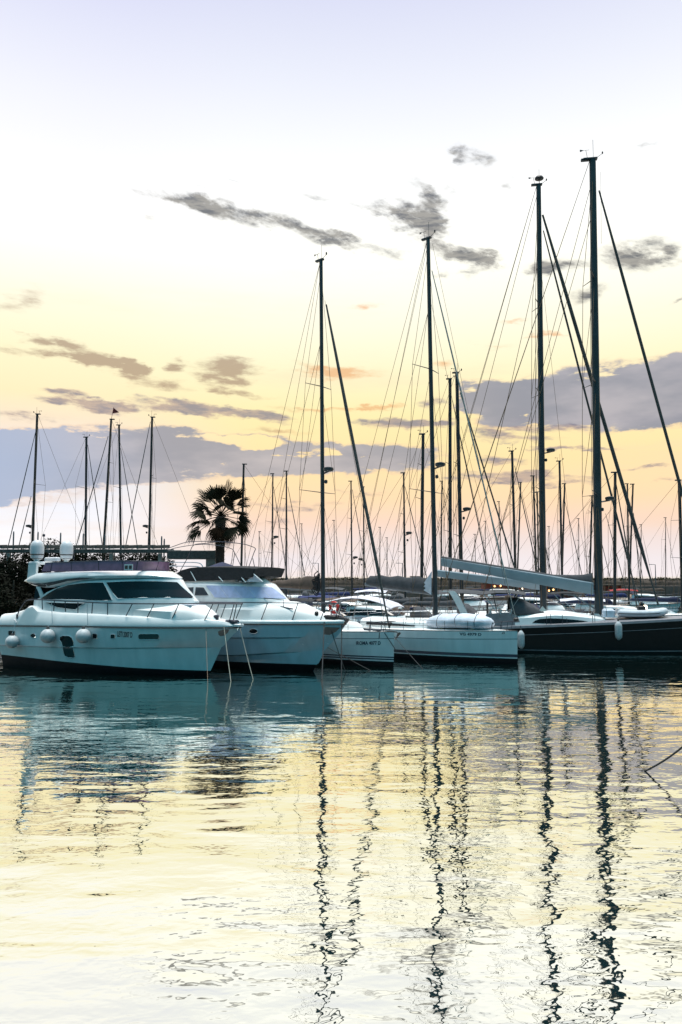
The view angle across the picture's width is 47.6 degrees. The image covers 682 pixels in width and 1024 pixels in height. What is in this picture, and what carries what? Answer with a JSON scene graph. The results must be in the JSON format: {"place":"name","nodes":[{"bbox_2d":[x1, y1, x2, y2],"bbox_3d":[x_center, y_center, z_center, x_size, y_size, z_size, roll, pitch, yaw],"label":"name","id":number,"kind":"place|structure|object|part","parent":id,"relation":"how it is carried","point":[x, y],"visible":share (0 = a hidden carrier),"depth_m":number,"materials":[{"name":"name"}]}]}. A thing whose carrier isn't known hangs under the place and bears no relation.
{"place":"outdoors","nodes":[
{"label":"outdoors","id":0,"kind":"place"},
{"bbox_2d":[0,550,31,602],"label":"broadleaf tree","id":1,"kind":"object","parent":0,"point":[6,567],"visible":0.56,"depth_m":55.90,"materials":[{"name":"green plant"}]},
{"bbox_2d":[0,574,34,616],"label":"broadleaf tree","id":2,"kind":"object","parent":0,"point":[11,606],"visible":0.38,"depth_m":52.42,"materials":[{"name":"green plant"}]},
{"bbox_2d":[0,576,681,1023],"bbox_3d":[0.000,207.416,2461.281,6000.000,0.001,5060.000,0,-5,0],"label":"water","id":3,"kind":"structure","parent":0,"point":[430,842],"depth_m":13.29,"materials":[{"name":"grey liquid"}]},
{"bbox_2d":[6,411,87,569],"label":"sailing boat","id":4,"kind":"object","parent":3,"relation":"on","point":[32,526],"visible":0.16,"depth_m":78.39,"materials":[{"name":"black plastic"}]},
{"bbox_2d":[40,434,102,555],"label":"sailing boat","id":5,"kind":"object","parent":3,"relation":"on","point":[85,501],"visible":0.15,"depth_m":84.36,"materials":[{"name":"black plastic"}]},
{"bbox_2d":[77,419,136,558],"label":"sailing boat","id":6,"kind":"object","parent":3,"relation":"on","point":[119,503],"visible":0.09,"depth_m":90.48,"materials":[{"name":"black plastic"}]},
{"bbox_2d":[76,407,157,556],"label":"sailing boat","id":7,"kind":"object","parent":3,"relation":"on","point":[107,483],"visible":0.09,"depth_m":74.43,"materials":[{"name":"black plastic"}]},
{"bbox_2d":[0,534,243,674],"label":"motor yacht","id":8,"kind":"object","parent":3,"relation":"on","point":[152,617],"visible":0.98,"depth_m":36.61,"materials":[{"name":"white plastic"}]},
{"bbox_2d":[5,619,18,647],"bbox_3d":[-16.314,6.042,38.412,0.635,1.432,0.635,-2,-5,27],"label":"ball fender","id":9,"kind":"object","parent":8,"relation":"hanging from","point":[11,640],"visible":1,"depth_m":38.18,"materials":[{"name":"plastic"}]},
{"bbox_2d":[40,601,54,642],"bbox_3d":[-14.104,5.317,37.253,0.684,1.987,0.684,-5,-7,45],"label":"ball fender","id":10,"kind":"object","parent":8,"relation":"hanging from","point":[47,634],"visible":1,"depth_m":36.98,"materials":[{"name":"plastic"}]},
{"bbox_2d":[45,602,84,609],"bbox_3d":[-13.545,4.604,37.911,2.694,0.369,0.064,-2,-5,27],"label":"window","id":11,"kind":"structure","parent":8,"relation":"in","point":[69,605],"depth_m":37.82,"materials":[{"name":"black glass"}]},
{"bbox_2d":[59,635,74,657],"bbox_3d":[-13.114,6.471,37.176,0.904,1.097,0.280,-2,-5,26],"label":"hull window","id":12,"kind":"structure","parent":8,"relation":"in","point":[67,641],"depth_m":37.14,"materials":[{"name":"black glass"}]},
{"bbox_2d":[40,582,111,600],"bbox_3d":[-12.947,3.856,37.765,4.770,0.897,0.232,-2,-5,26],"label":"window","id":13,"kind":"structure","parent":8,"relation":"in","point":[92,591],"depth_m":37.56,"materials":[{"name":"black glass"}]},
{"bbox_2d":[75,605,90,642],"bbox_3d":[-12.073,5.214,36.285,0.684,1.885,0.684,-5,-7,45],"label":"ball fender","id":14,"kind":"object","parent":8,"relation":"hanging from","point":[83,635],"visible":1,"depth_m":36.02,"materials":[{"name":"plastic"}]},
{"bbox_2d":[106,581,193,598],"bbox_3d":[-9.109,3.674,36.507,4.399,0.860,0.561,-1,-5,8],"label":"window","id":15,"kind":"structure","parent":8,"relation":"in","point":[120,589],"depth_m":36.43,"materials":[{"name":"black glass"}]},
{"bbox_2d":[224,628,230,680],"bbox_3d":[-5.067,6.294,34.492,0.034,2.335,1.383,2,-5,-23],"label":"mooring line","id":16,"kind":"object","parent":8,"relation":"attached to","point":[227,654],"visible":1,"depth_m":34.47,"materials":[{"name":"fabric"}]},
{"bbox_2d":[240,628,252,678],"bbox_3d":[-4.301,6.325,35.051,0.032,2.365,1.250,4,-6,-39],"label":"mooring line","id":17,"kind":"object","parent":8,"relation":"attached to","point":[246,653],"visible":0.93,"depth_m":35.01,"materials":[{"name":"fabric"}]},
{"bbox_2d":[123,414,204,556],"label":"sailing boat","id":18,"kind":"object","parent":3,"relation":"on","point":[148,526],"visible":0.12,"depth_m":80.43,"materials":[{"name":"black plastic"}]},
{"bbox_2d":[167,541,348,670],"bbox_3d":[-5.277,4.941,40.287,13.536,6.867,3.892,-3,-6,33],"label":"motor cruiser","id":19,"kind":"object","parent":3,"relation":"on","point":[280,630],"visible":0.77,"depth_m":38.14,"materials":[{"name":"white plastic"}]},
{"bbox_2d":[195,587,207,595],"bbox_3d":[-7.171,4.102,39.956,0.978,0.457,0.129,-3,-6,33],"label":"side window","id":20,"kind":"structure","parent":19,"relation":"in","point":[199,591],"depth_m":39.99,"materials":[{"name":"grey glass"}]},
{"bbox_2d":[321,622,324,679],"bbox_3d":[-0.823,6.342,35.571,0.052,2.431,2.312,0,-5,1],"label":"mooring line","id":21,"kind":"object","parent":19,"relation":"attached to","point":[323,651],"visible":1,"depth_m":35.46,"materials":[{"name":"fabric"}]},
{"bbox_2d":[331,630,345,672],"bbox_3d":[-0.181,6.446,36.825,0.868,2.413,0.038,1,-5,-10],"label":"mooring line","id":22,"kind":"object","parent":19,"relation":"attached to","point":[338,651],"visible":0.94,"depth_m":36.81,"materials":[{"name":"fabric"}]},
{"bbox_2d":[341,625,341,676],"bbox_3d":[0.028,6.379,36.011,0.048,2.421,1.424,0,-5,1],"label":"mooring line","id":23,"kind":"object","parent":19,"relation":"attached to","point":[341,650],"visible":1,"depth_m":35.93,"materials":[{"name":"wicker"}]},
{"bbox_2d":[327,647,370,670],"bbox_3d":[-0.468,7.006,39.518,5.268,1.755,0.036,-4,-6,43],"label":"mooring line","id":24,"kind":"object","parent":19,"relation":"attached to","point":[348,658],"visible":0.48,"depth_m":38.70,"materials":[{"name":"fabric"}]},
{"bbox_2d":[226,473,290,597],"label":"sailing boat","id":25,"kind":"object","parent":3,"relation":"on","point":[271,552],"visible":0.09,"depth_m":83.98,"materials":[{"name":"black plastic"}]},
{"bbox_2d":[230,470,308,597],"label":"sailing boat","id":26,"kind":"object","parent":3,"relation":"on","point":[286,547],"visible":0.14,"depth_m":78.39,"materials":[{"name":"black plastic"}]},
{"bbox_2d":[231,463,333,605],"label":"sailing boat","id":27,"kind":"object","parent":3,"relation":"on","point":[242,487],"visible":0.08,"depth_m":76.21,"materials":[{"name":"black plastic"}]},
{"bbox_2d":[258,531,319,597],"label":"sailing boat","id":28,"kind":"object","parent":3,"relation":"on","point":[292,596],"visible":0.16,"depth_m":117.90,"materials":[{"name":"black plastic"}]},
{"bbox_2d":[277,523,311,596],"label":"sailing boat","id":29,"kind":"object","parent":3,"relation":"on","point":[298,568],"visible":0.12,"depth_m":120.68,"materials":[{"name":"black plastic"}]},
{"bbox_2d":[288,520,347,598],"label":"sailing boat","id":30,"kind":"object","parent":3,"relation":"on","point":[304,593],"visible":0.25,"depth_m":115.64,"materials":[{"name":"black plastic"}]},
{"bbox_2d":[246,245,400,666],"bbox_3d":[-1.497,-3.377,43.757,12.020,23.917,3.499,-4,-6,42],"label":"sailing yacht","id":31,"kind":"object","parent":3,"relation":"on","point":[366,646],"visible":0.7,"depth_m":42.08,"materials":[{"name":"white plastic"}]},
{"bbox_2d":[329,601,338,613],"bbox_3d":[-0.366,5.023,40.694,0.690,0.682,0.180,-4,-6,38],"label":"life buoy","id":32,"kind":"object","parent":31,"relation":"attached to","point":[335,611],"visible":0.68,"depth_m":40.61,"materials":[{"name":"red plastic"}]},
{"bbox_2d":[283,481,373,605],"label":"sailing boat","id":33,"kind":"object","parent":3,"relation":"on","point":[346,594],"visible":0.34,"depth_m":87.82,"materials":[{"name":"black plastic"}]},
{"bbox_2d":[289,598,375,620],"bbox_3d":[-1.054,7.886,55.930,7.570,3.268,2.692,-2,-5,22],"label":"motor boat","id":34,"kind":"object","parent":3,"relation":"on","point":[343,613],"visible":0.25,"depth_m":55.37,"materials":[{"name":"white plastic"}]},
{"bbox_3d":[-0.631,7.238,55.816,3.378,0.400,1.815,-2,-5,22],"label":"cabin window","id":35,"kind":"part","parent":34,"relation":"part of","materials":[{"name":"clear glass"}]},
{"bbox_2d":[294,486,383,605],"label":"sailing boat","id":36,"kind":"object","parent":3,"relation":"on","point":[363,582],"visible":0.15,"depth_m":93.76,"materials":[{"name":"black plastic"}]},
{"bbox_2d":[299,595,383,610],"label":"motor boat","id":37,"kind":"object","parent":3,"relation":"on","point":[343,605],"visible":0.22,"depth_m":66.68,"materials":[{"name":"white plastic"}]},
{"bbox_2d":[325,611,365,620],"bbox_3d":[-1.283,7.849,51.138,8.070,2.554,2.792,-2,-5,24],"label":"motor boat","id":38,"kind":"object","parent":3,"relation":"on","point":[328,613],"visible":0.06,"depth_m":50.49,"materials":[{"name":"white plastic"}]},
{"bbox_2d":[14,586,680,600],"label":"breakwater wall","id":39,"kind":"structure","parent":3,"relation":"in","point":[669,590],"depth_m":139.57,"materials":[{"name":"concrete"}]},
{"bbox_2d":[267,578,679,585],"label":"armour rocks","id":40,"kind":"object","parent":39,"relation":"on","point":[647,582],"visible":0.12,"depth_m":141.03,"materials":[{"name":"grey stone"}]},
{"bbox_2d":[266,577,679,580],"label":"undergrowth","id":41,"kind":"object","parent":40,"relation":"on","point":[349,578],"visible":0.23,"depth_m":141.50,"materials":[{"name":"green plant"}]},
{"bbox_2d":[315,597,418,620],"bbox_3d":[2.200,7.835,55.620,8.571,3.318,2.892,-2,-5,22],"label":"motor boat","id":42,"kind":"object","parent":3,"relation":"on","point":[359,610],"visible":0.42,"depth_m":54.96,"materials":[{"name":"white plastic"}]},
{"bbox_3d":[2.681,7.160,55.485,3.823,0.400,1.950,-2,-5,22],"label":"cabin window","id":43,"kind":"part","parent":42,"relation":"part of","materials":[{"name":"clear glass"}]},
{"bbox_2d":[341,527,396,597],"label":"sailing boat","id":44,"kind":"object","parent":3,"relation":"on","point":[376,575],"visible":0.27,"depth_m":119.65,"materials":[{"name":"white plastic"}]},
{"bbox_2d":[318,472,431,604],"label":"sailing boat","id":45,"kind":"object","parent":3,"relation":"on","point":[404,567],"visible":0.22,"depth_m":73.00,"materials":[{"name":"black plastic"}]},
{"bbox_2d":[348,537,402,596],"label":"sailing boat","id":46,"kind":"object","parent":3,"relation":"on","point":[384,574],"visible":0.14,"depth_m":126.73,"materials":[{"name":"white plastic"}]},
{"bbox_2d":[377,481,455,597],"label":"sailing boat","id":47,"kind":"object","parent":3,"relation":"on","point":[441,567],"visible":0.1,"depth_m":99.04,"materials":[{"name":"black plastic"}]},
{"bbox_2d":[328,222,518,664],"bbox_3d":[4.417,-4.205,45.224,12.614,25.809,3.899,-4,-6,40],"label":"sailing yacht","id":48,"kind":"object","parent":3,"relation":"on","point":[419,639],"visible":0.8,"depth_m":43.13,"materials":[{"name":"white plastic"}]},
{"bbox_2d":[318,596,403,619],"bbox_3d":[1.260,6.473,48.633,5.200,2.406,2.604,-2,-5,24],"label":"boat awning","id":49,"kind":"object","parent":48,"relation":"attached to","point":[390,604],"visible":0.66,"depth_m":47.83,"materials":[{"name":"fabric"}]},
{"bbox_2d":[426,613,494,629],"bbox_3d":[6.478,5.955,42.194,3.900,0.888,1.580,-3,-5,31],"label":"covered tender","id":50,"kind":"object","parent":48,"relation":"on","point":[456,619],"visible":0.94,"depth_m":41.54,"materials":[{"name":"fabric"}]},
{"bbox_2d":[354,425,493,617],"bbox_3d":[6.547,1.525,62.060,12.121,17.153,3.599,-1,-5,14],"label":"sailing boat","id":51,"kind":"object","parent":3,"relation":"on","point":[402,601],"visible":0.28,"depth_m":62.00,"materials":[{"name":"white plastic"}]},
{"bbox_2d":[368,371,496,613],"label":"sailing boat","id":52,"kind":"object","parent":3,"relation":"on","point":[449,527],"visible":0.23,"depth_m":67.66,"materials":[{"name":"white plastic"}]},
{"bbox_2d":[381,366,525,617],"bbox_3d":[8.172,-0.767,57.914,12.121,21.040,3.599,-1,-5,12],"label":"sailing boat","id":53,"kind":"object","parent":3,"relation":"on","point":[423,612],"visible":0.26,"depth_m":57.58,"materials":[{"name":"white plastic"}]},
{"bbox_2d":[412,594,503,609],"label":"motor boat","id":54,"kind":"object","parent":3,"relation":"on","point":[470,600],"visible":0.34,"depth_m":71.67,"materials":[{"name":"white plastic"}]},
{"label":"cabin window","id":55,"kind":"part","parent":54,"relation":"part of","materials":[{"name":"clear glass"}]},
{"bbox_2d":[453,534,481,595],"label":"sailing boat","id":56,"kind":"object","parent":3,"relation":"on","point":[475,572],"visible":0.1,"depth_m":125.77,"materials":[{"name":"black plastic"}]},
{"bbox_2d":[432,501,508,596],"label":"sailing boat","id":57,"kind":"object","parent":3,"relation":"on","point":[500,551],"visible":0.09,"depth_m":110.08,"materials":[{"name":"black plastic"}]},
{"bbox_2d":[455,521,493,596],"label":"sailing boat","id":58,"kind":"object","parent":3,"relation":"on","point":[483,560],"visible":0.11,"depth_m":116.89,"materials":[{"name":"black plastic"}]},
{"bbox_2d":[428,444,537,609],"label":"sailing boat","id":59,"kind":"object","parent":3,"relation":"on","point":[502,598],"visible":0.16,"depth_m":72.06,"materials":[{"name":"white plastic"}]},
{"bbox_2d":[437,458,564,607],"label":"sailing boat","id":60,"kind":"object","parent":3,"relation":"on","point":[560,542],"visible":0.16,"depth_m":76.63,"materials":[{"name":"white plastic"}]},
{"bbox_2d":[467,482,539,595],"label":"sailing boat","id":61,"kind":"object","parent":3,"relation":"on","point":[519,505],"visible":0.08,"depth_m":102.01,"materials":[{"name":"black plastic"}]},
{"bbox_2d":[459,475,557,605],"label":"sailing boat","id":62,"kind":"object","parent":3,"relation":"on","point":[533,508],"visible":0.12,"depth_m":80.62,"materials":[{"name":"white plastic"}]},
{"bbox_2d":[485,589,538,603],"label":"motor boat","id":63,"kind":"object","parent":3,"relation":"on","point":[499,602],"visible":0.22,"depth_m":83.76,"materials":[{"name":"white plastic"}]},
{"bbox_2d":[474,492,551,596],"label":"sailing boat","id":64,"kind":"object","parent":3,"relation":"on","point":[530,590],"visible":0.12,"depth_m":105.89,"materials":[{"name":"black plastic"}]},
{"bbox_2d":[478,595,584,612],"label":"motor boat","id":65,"kind":"object","parent":3,"relation":"on","point":[552,605],"visible":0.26,"depth_m":65.83,"materials":[{"name":"white plastic"}]},
{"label":"cabin window","id":66,"kind":"part","parent":65,"relation":"part of","materials":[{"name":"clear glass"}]},
{"bbox_2d":[411,175,658,618],"bbox_3d":[13.306,-7.533,53.870,17.514,33.863,4.399,-1,-5,9],"label":"sailing yacht","id":67,"kind":"object","parent":3,"relation":"on","point":[541,535],"visible":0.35,"depth_m":53.46,"materials":[{"name":"white plastic"}]},
{"bbox_2d":[525,526,556,572],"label":"sailing boat","id":68,"kind":"object","parent":3,"relation":"on","point":[548,554],"visible":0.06,"depth_m":122.70,"materials":[{"name":"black plastic"}]},
{"bbox_2d":[510,483,587,603],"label":"sailing boat","id":69,"kind":"object","parent":3,"relation":"on","point":[563,505],"visible":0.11,"depth_m":86.08,"materials":[{"name":"black plastic"}]},
{"bbox_2d":[437,150,681,653],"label":"sailing yacht","id":70,"kind":"object","parent":3,"relation":"on","point":[544,630],"visible":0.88,"depth_m":47.57,"materials":[{"name":"black plastic"}]},
{"bbox_2d":[517,625,524,648],"bbox_3d":[10.733,7.461,46.130,0.420,1.393,0.410,0,-5,0],"label":"cylinder fender","id":71,"kind":"object","parent":70,"relation":"hanging from","point":[521,639],"visible":0.98,"depth_m":45.96,"materials":[{"name":"plastic"}]},
{"bbox_2d":[615,619,621,639],"bbox_3d":[16.232,6.880,45.271,0.420,1.220,0.410,0,-5,0],"label":"cylinder fender","id":72,"kind":"object","parent":70,"relation":"hanging from","point":[618,630],"visible":1,"depth_m":45.11,"materials":[{"name":"plastic"}]},
{"bbox_2d":[601,602,667,618],"bbox_3d":[17.839,6.005,47.011,3.803,1.124,1.712,-1,-5,9],"label":"inflatable dinghy","id":73,"kind":"object","parent":70,"relation":"on","point":[641,611],"visible":0.98,"depth_m":46.40,"materials":[{"name":"rubber"}]},
{"bbox_2d":[492,471,636,614],"bbox_3d":[17.949,3.479,62.747,12.121,13.370,3.599,-1,-5,12],"label":"sailing boat","id":74,"kind":"object","parent":3,"relation":"on","point":[615,559],"visible":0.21,"depth_m":61.94,"materials":[{"name":"black plastic"}]},
{"bbox_2d":[523,496,612,602],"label":"sailing boat","id":75,"kind":"object","parent":3,"relation":"on","point":[590,532],"visible":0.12,"depth_m":90.90,"materials":[{"name":"black plastic"}]},
{"bbox_2d":[546,518,593,597],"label":"sailing boat","id":76,"kind":"object","parent":3,"relation":"on","point":[578,543],"visible":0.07,"depth_m":115.05,"materials":[{"name":"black plastic"}]},
{"bbox_2d":[551,591,634,612],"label":"motor boat","id":77,"kind":"object","parent":3,"relation":"on","point":[571,592],"visible":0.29,"depth_m":72.27,"materials":[{"name":"white plastic"}]},
{"bbox_2d":[560,484,641,608],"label":"sailing boat","id":78,"kind":"object","parent":3,"relation":"on","point":[621,595],"visible":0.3,"depth_m":81.78,"materials":[{"name":"black plastic"}]},
{"bbox_2d":[556,483,645,603],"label":"sailing boat","id":79,"kind":"object","parent":3,"relation":"on","point":[627,530],"visible":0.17,"depth_m":95.93,"materials":[{"name":"black plastic"}]},
{"bbox_2d":[559,598,673,616],"bbox_3d":[20.580,8.019,57.552,8.571,3.268,2.892,-1,-5,14],"label":"motor boat","id":80,"kind":"object","parent":3,"relation":"on","point":[613,607],"visible":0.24,"depth_m":57.32,"materials":[{"name":"white plastic"}]},
{"bbox_2d":[568,479,681,615],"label":"sailing boat","id":81,"kind":"object","parent":3,"relation":"on","point":[674,599],"visible":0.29,"depth_m":66.99,"materials":[{"name":"white plastic"}]},
{"bbox_2d":[605,524,654,597],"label":"sailing boat","id":82,"kind":"object","parent":3,"relation":"on","point":[637,567],"visible":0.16,"depth_m":118.03,"materials":[{"name":"black plastic"}]},
{"bbox_2d":[607,589,680,612],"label":"motor boat","id":83,"kind":"object","parent":3,"relation":"on","point":[652,605],"visible":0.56,"depth_m":87.27,"materials":[{"name":"white plastic"}]},
{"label":"cabin window","id":84,"kind":"part","parent":83,"relation":"part of","materials":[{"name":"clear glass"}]},
{"bbox_2d":[621,517,679,606],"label":"sailing boat","id":85,"kind":"object","parent":3,"relation":"on","point":[659,589],"visible":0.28,"depth_m":113.77,"materials":[{"name":"black plastic"}]},
{"bbox_2d":[644,746,681,771],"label":"mooring rope","id":86,"kind":"object","parent":3,"relation":"on","point":[670,756],"visible":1,"depth_m":17.75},
{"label":"pier deck","id":87,"kind":"object","parent":3,"relation":"on","visible":0},
{"bbox_2d":[479,582,574,599],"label":"harbour shed","id":88,"kind":"structure","parent":87,"relation":"on","point":[549,589],"depth_m":110.94,"materials":[{"name":"white brick"}]},
{"bbox_2d":[548,587,557,592],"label":"window","id":89,"kind":"structure","parent":88,"relation":"in","point":[549,588],"depth_m":110.88,"materials":[{"name":"yellow glass"}]},
{"bbox_2d":[0,0,681,575],"label":"sky","id":90,"kind":"structure","parent":0,"point":[174,174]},
{"bbox_2d":[584,584,623,598],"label":"harbour shed","id":91,"kind":"structure","parent":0,"point":[610,587],"depth_m":115.95,"materials":[{"name":"grey brick"}]},
{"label":"ground","id":92,"kind":"structure","parent":0,"visible":0},
{"bbox_2d":[0,552,50,606],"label":"broadleaf tree","id":93,"kind":"object","parent":92,"relation":"on","point":[32,587],"visible":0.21,"depth_m":61.42,"materials":[{"name":"green plant"}]},
{"bbox_2d":[17,537,80,583],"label":"broadleaf tree","id":94,"kind":"object","parent":92,"relation":"on","point":[54,554],"visible":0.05,"depth_m":65.69,"materials":[{"name":"green plant"}]},
{"bbox_2d":[55,544,108,586],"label":"broadleaf tree","id":95,"kind":"object","parent":92,"relation":"on","point":[83,556],"visible":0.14,"depth_m":65.61,"materials":[{"name":"green plant"}]},
{"bbox_2d":[0,545,215,566],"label":"pergola","id":96,"kind":"object","parent":92,"relation":"on","point":[208,555],"visible":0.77,"depth_m":60.80,"materials":[{"name":"concrete"}]},
{"bbox_2d":[86,553,140,560],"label":"broadleaf tree","id":97,"kind":"object","parent":92,"relation":"on","point":[107,556],"visible":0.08,"depth_m":66.94,"materials":[{"name":"green plant"}]},
{"bbox_2d":[125,553,177,571],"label":"broadleaf tree","id":98,"kind":"object","parent":92,"relation":"on","point":[147,557],"visible":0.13,"depth_m":66.76,"materials":[{"name":"green plant"}]},
{"bbox_2d":[184,480,252,563],"bbox_3d":[-9.205,2.704,57.874,5.232,10.515,5.439,0,-5,0],"label":"palm tree","id":99,"kind":"object","parent":92,"relation":"on","point":[220,531],"visible":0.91,"depth_m":57.72,"materials":[{"name":"green plant"}]}
]}

